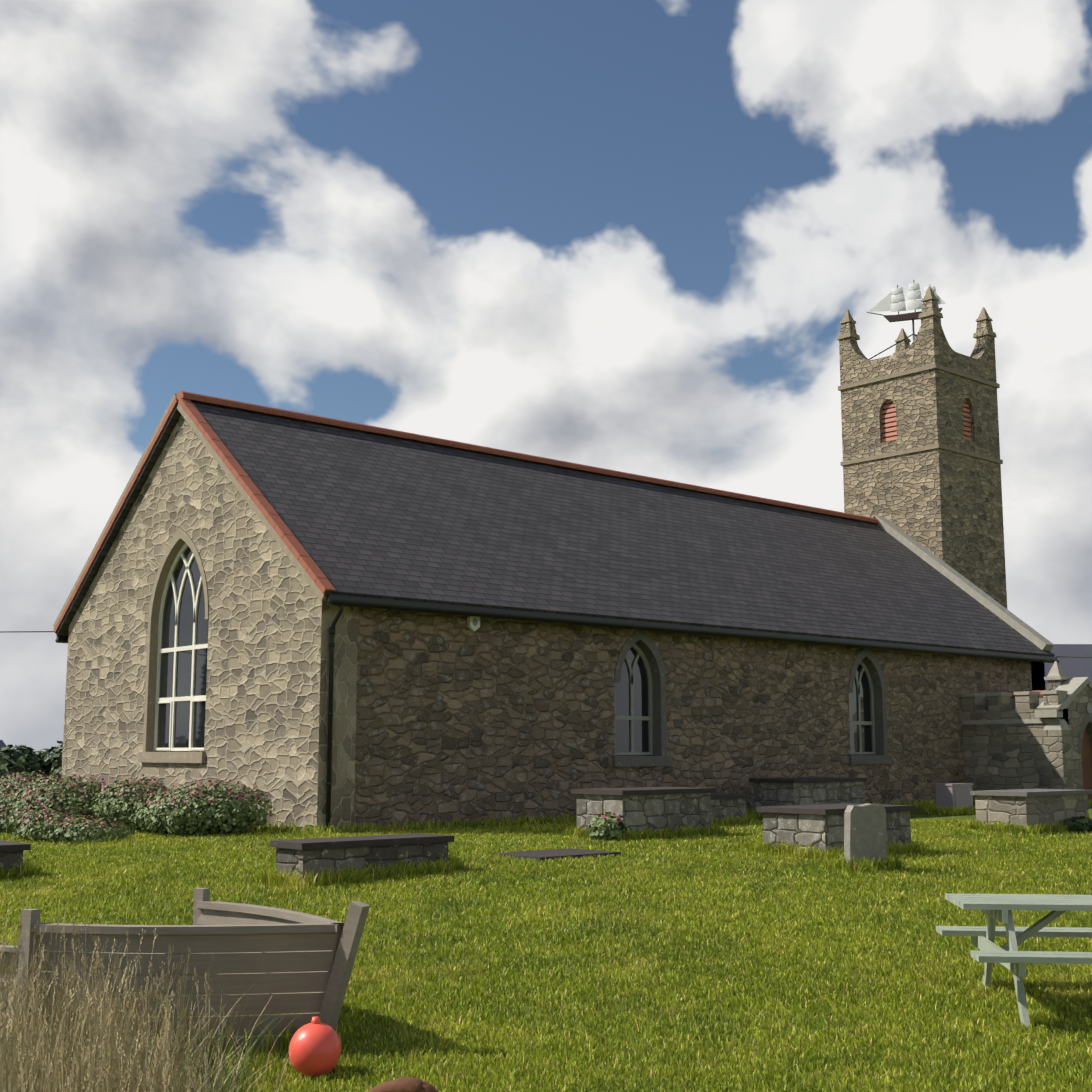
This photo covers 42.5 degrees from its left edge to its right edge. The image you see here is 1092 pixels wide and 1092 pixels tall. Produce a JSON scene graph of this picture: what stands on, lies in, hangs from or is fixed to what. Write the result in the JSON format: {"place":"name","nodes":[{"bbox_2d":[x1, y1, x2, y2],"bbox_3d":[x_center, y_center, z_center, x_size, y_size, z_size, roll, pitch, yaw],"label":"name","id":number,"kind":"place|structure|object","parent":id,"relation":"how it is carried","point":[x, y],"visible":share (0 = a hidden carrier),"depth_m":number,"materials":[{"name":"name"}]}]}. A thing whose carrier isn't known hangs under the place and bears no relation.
{"place":"outdoors","nodes":[
{"label":"outdoors","id":0,"kind":"place"},
{"bbox_2d":[0,909,308,1091],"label":"tall grass","id":1,"kind":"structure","parent":0,"point":[66,1059],"depth_m":6.33,"materials":[{"name":"plant"}]},
{"bbox_2d":[0,0,1091,752],"label":"sky","id":2,"kind":"structure","parent":0,"point":[638,237],"materials":[{"name":"white"}]},
{"bbox_2d":[0,798,1091,1091],"bbox_3d":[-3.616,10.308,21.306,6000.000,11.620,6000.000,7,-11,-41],"label":"ground","id":3,"kind":"structure","parent":0,"point":[917,812],"depth_m":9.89,"materials":[{"name":"green plant"}]},
{"bbox_2d":[0,740,14,758],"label":"house","id":4,"kind":"structure","parent":3,"relation":"on","point":[2,744],"depth_m":107.28,"materials":[{"name":"red brick"}]},
{"bbox_2d":[0,840,30,874],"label":"tomb","id":5,"kind":"object","parent":3,"relation":"on","point":[11,853],"visible":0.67,"depth_m":16.26,"materials":[{"name":"stone"}]},
{"bbox_2d":[0,741,62,789],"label":"hedge","id":6,"kind":"object","parent":3,"relation":"on","point":[27,759],"visible":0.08,"depth_m":46.05,"materials":[{"name":"green plant"}]},
{"bbox_2d":[0,770,274,842],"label":"flowering shrubs","id":7,"kind":"object","parent":3,"relation":"on","point":[42,808],"visible":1,"depth_m":22.27,"materials":[{"name":"green plant"}]},
{"bbox_2d":[0,888,369,1052],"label":"wooden boat","id":8,"kind":"object","parent":3,"relation":"on","point":[300,961],"visible":0.69,"depth_m":8.59,"materials":[{"name":"grey wood"}]},
{"bbox_2d":[289,1022,341,1076],"bbox_3d":[-1.323,2.887,8.053,0.300,0.300,0.300,7,-11,-41],"label":"buoy","id":9,"kind":"object","parent":3,"relation":"on","point":[316,1050],"visible":0.9,"depth_m":7.95,"materials":[{"name":"red plastic"}]},
{"bbox_2d":[311,1016,319,1023],"bbox_3d":[-1.323,2.733,8.075,0.057,0.050,0.060,7,-11,-41],"label":"buoy neck","id":10,"kind":"object","parent":9,"relation":"on","point":[315,1019],"visible":0.66,"depth_m":8.06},
{"bbox_2d":[270,833,453,881],"bbox_3d":[-2.042,3.695,15.773,2.050,0.820,0.650,7,-11,-41],"label":"chest tomb","id":11,"kind":"object","parent":3,"relation":"on","point":[311,854],"visible":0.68,"depth_m":15.44,"materials":[{"name":"stone"}]},
{"bbox_2d":[367,1076,436,1091],"bbox_3d":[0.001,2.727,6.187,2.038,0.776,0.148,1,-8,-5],"label":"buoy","id":12,"kind":"object","parent":3,"relation":"on","point":[406,1084],"visible":1,"depth_m":6.14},
{"bbox_2d":[0,594,1091,827],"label":"church fittings","id":13,"kind":"object","parent":3,"relation":"on","point":[474,614],"visible":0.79,"depth_m":26.02,"materials":[{"name":"black metal"}]},
{"bbox_2d":[492,848,620,861],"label":"ledger slab","id":14,"kind":"structure","parent":3,"relation":"on","point":[539,855],"depth_m":18.04,"materials":[{"name":"grey stone"}]},
{"bbox_2d":[61,415,1053,831],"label":"church nave","id":15,"kind":"structure","parent":3,"relation":"on","point":[199,635],"depth_m":26.32,"materials":[{"name":"beige stone"}]},
{"bbox_2d":[53,391,1054,656],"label":"roof","id":16,"kind":"structure","parent":15,"relation":"on","point":[349,509],"depth_m":29.22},
{"bbox_2d":[588,809,626,841],"bbox_3d":[0.905,4.122,20.656,0.593,0.491,0.597,7,-11,-41],"label":"flowering bush","id":17,"kind":"object","parent":3,"relation":"on","point":[605,829],"visible":0.96,"depth_m":20.49,"materials":[{"name":"green plant"}]},
{"bbox_2d":[571,787,715,834],"bbox_3d":[1.529,4.305,21.737,2.070,1.090,1.120,7,-11,-41],"label":"tomb","id":18,"kind":"object","parent":3,"relation":"on","point":[641,808],"visible":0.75,"depth_m":21.31,"materials":[{"name":"stone"}]},
{"bbox_2d":[711,793,750,821],"bbox_3d":[2.552,4.827,24.679,2.020,0.900,1.020,7,-11,-41],"label":"tomb","id":19,"kind":"object","parent":3,"relation":"on","point":[728,805],"visible":0.18,"depth_m":24.70,"materials":[{"name":"stone"}]},
{"bbox_2d":[749,777,866,812],"bbox_3d":[5.215,5.172,27.837,2.320,1.130,1.120,7,-11,-41],"label":"tomb","id":20,"kind":"object","parent":3,"relation":"on","point":[797,791],"visible":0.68,"depth_m":27.33,"materials":[{"name":"stone"}]},
{"bbox_2d":[756,803,915,852],"bbox_3d":[4.055,4.123,19.504,2.070,1.010,1.170,7,-11,-41],"label":"tomb","id":21,"kind":"object","parent":3,"relation":"on","point":[816,825],"visible":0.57,"depth_m":18.95,"materials":[{"name":"stone"}]},
{"bbox_2d":[844,803,886,865],"bbox_3d":[3.980,3.776,17.507,0.600,1.119,0.168,5,-10,-29],"label":"gravestone","id":22,"kind":"object","parent":3,"relation":"on","point":[865,834],"visible":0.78,"depth_m":17.46,"materials":[{"name":"grey stone"}]},
{"bbox_2d":[837,287,1006,608],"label":"church tower","id":23,"kind":"structure","parent":3,"relation":"on","point":[922,462],"depth_m":42.20,"materials":[{"name":"stone"}]},
{"bbox_2d":[866,280,945,359],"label":"ship weather vane","id":24,"kind":"object","parent":23,"relation":"on","point":[889,301],"visible":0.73,"depth_m":44.10,"materials":[{"name":"grey metal"}]},
{"bbox_2d":[934,783,973,810],"bbox_3d":[8.569,5.330,29.478,0.800,0.690,0.440,7,-11,-41],"label":"utility cabinet","id":25,"kind":"object","parent":3,"relation":"on","point":[953,794],"visible":0.76,"depth_m":29.28,"materials":[{"name":"grey metal"}]},
{"bbox_2d":[936,893,1091,1028],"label":"picnic table","id":26,"kind":"object","parent":3,"relation":"on","point":[1000,908],"visible":0.9,"depth_m":9.90,"materials":[{"name":"grey wood"}]},
{"bbox_2d":[961,661,1091,799],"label":"church porch","id":27,"kind":"object","parent":3,"relation":"on","point":[1038,739],"visible":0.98,"depth_m":33.58,"materials":[{"name":"grey stone"}]},
{"bbox_2d":[970,789,1091,829],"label":"tomb","id":28,"kind":"object","parent":3,"relation":"on","point":[1020,807],"visible":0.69,"depth_m":23.93,"materials":[{"name":"stone"}]},
{"bbox_2d":[1044,644,1091,689],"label":"house","id":29,"kind":"structure","parent":3,"relation":"on","point":[1075,667],"depth_m":68.62,"materials":[{"name":"grey brick"}]},
{"bbox_2d":[1063,816,1091,832],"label":"bush","id":30,"kind":"object","parent":3,"relation":"on","point":[1081,823],"visible":0.94,"depth_m":23.97,"materials":[{"name":"green plant"}]}
]}

